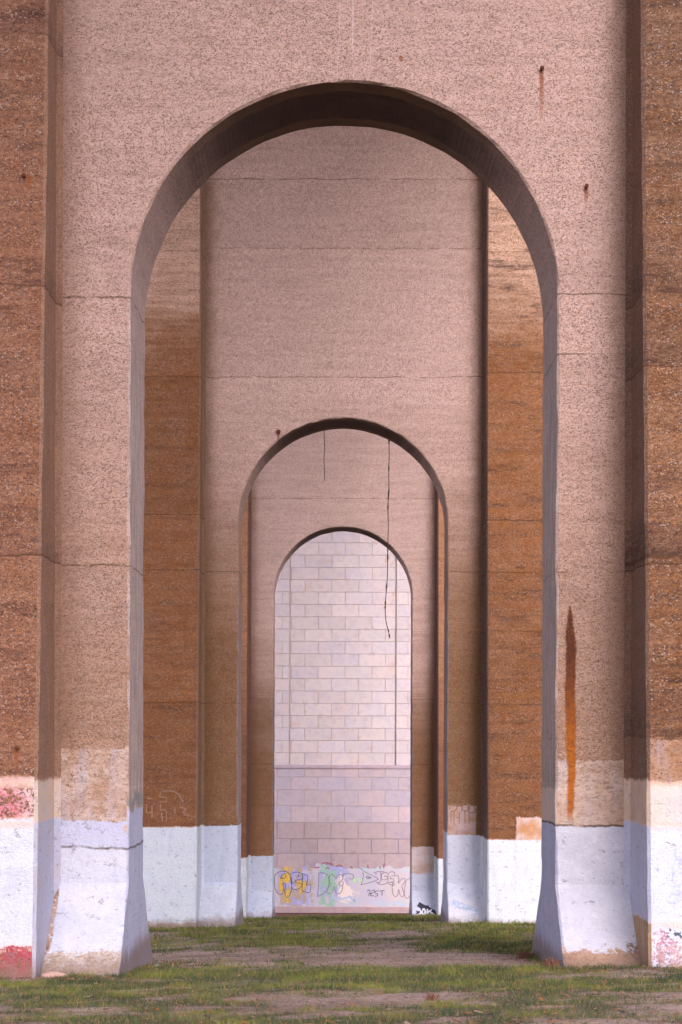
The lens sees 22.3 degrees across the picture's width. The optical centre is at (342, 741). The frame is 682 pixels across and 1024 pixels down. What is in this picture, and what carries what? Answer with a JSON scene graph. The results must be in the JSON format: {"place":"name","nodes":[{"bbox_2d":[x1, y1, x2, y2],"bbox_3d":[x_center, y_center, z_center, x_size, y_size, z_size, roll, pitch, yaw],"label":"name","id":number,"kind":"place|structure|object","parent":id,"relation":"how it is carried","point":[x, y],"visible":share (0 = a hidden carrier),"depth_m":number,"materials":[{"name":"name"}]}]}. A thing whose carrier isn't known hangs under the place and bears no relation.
{"place":"outdoors","nodes":[
{"label":"outdoors","id":0,"kind":"place"},
{"bbox_2d":[0,916,681,1023],"bbox_3d":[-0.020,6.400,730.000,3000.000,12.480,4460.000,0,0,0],"label":"ground","id":1,"kind":"structure","parent":0,"point":[415,997],"depth_m":20.16,"materials":[{"name":"soil"}]},
{"bbox_2d":[42,971,67,977],"bbox_3d":[-4.051,3.291,24.397,0.369,0.116,0.190,0,0,0],"label":"fallen stone","id":2,"kind":"object","parent":1,"relation":"on","point":[50,974],"visible":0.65,"depth_m":24.35,"materials":[{"name":"beige stone"}]},
{"bbox_2d":[0,0,681,978],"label":"arched pier","id":3,"kind":"structure","parent":1,"relation":"on","point":[128,128],"depth_m":26.00,"materials":[{"name":"concrete"}]},
{"bbox_2d":[0,913,681,1023],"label":"grass","id":4,"kind":"structure","parent":1,"relation":"on","point":[325,919],"depth_m":23.11,"materials":[{"name":"green plant"}]},
{"bbox_2d":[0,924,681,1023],"bbox_3d":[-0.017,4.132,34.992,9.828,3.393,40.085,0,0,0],"label":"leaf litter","id":5,"kind":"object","parent":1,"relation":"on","point":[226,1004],"visible":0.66,"depth_m":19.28,"materials":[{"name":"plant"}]},
{"bbox_2d":[274,531,410,916],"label":"granite tower","id":6,"kind":"structure","parent":1,"relation":"on","point":[342,756],"depth_m":107.00,"materials":[{"name":"beige stone"}]},
{"bbox_2d":[241,429,443,918],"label":"arched pier","id":7,"kind":"structure","parent":1,"relation":"on","point":[295,501],"depth_m":79.80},
{"bbox_2d":[143,126,542,928],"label":"arched pier","id":8,"kind":"structure","parent":1,"relation":"on","point":[369,280],"depth_m":53.00,"materials":[{"name":"concrete"}]},
{"bbox_2d":[324,437,324,480],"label":"hanging wire","id":9,"kind":"object","parent":8,"relation":"hanging from","point":[324,454],"visible":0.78,"depth_m":55.39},
{"bbox_2d":[384,440,389,637],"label":"hanging cable","id":10,"kind":"object","parent":8,"relation":"hanging from","point":[387,541],"visible":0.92,"depth_m":55.59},
{"bbox_2d":[423,992,438,1000],"bbox_3d":[0.963,2.789,18.896,0.200,0.127,0.130,0,0,10],"label":"dried weed","id":11,"kind":"object","parent":1,"relation":"on","point":[428,997],"visible":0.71,"depth_m":18.90,"materials":[{"name":"brown plant"}]},
{"bbox_2d":[515,949,539,958],"bbox_3d":[3.041,3.439,27.992,0.508,0.190,0.289,0,0,0],"label":"dried weed","id":12,"kind":"object","parent":1,"relation":"on","point":[523,955],"visible":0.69,"depth_m":27.97,"materials":[{"name":"brown plant"}]},
{"bbox_2d":[542,957,561,968],"bbox_3d":[2.971,3.151,24.606,0.297,0.197,0.105,0,0,-12],"label":"dried weed","id":13,"kind":"object","parent":1,"relation":"on","point":[550,961],"visible":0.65,"depth_m":24.59,"materials":[{"name":"brown plant"}]}
]}

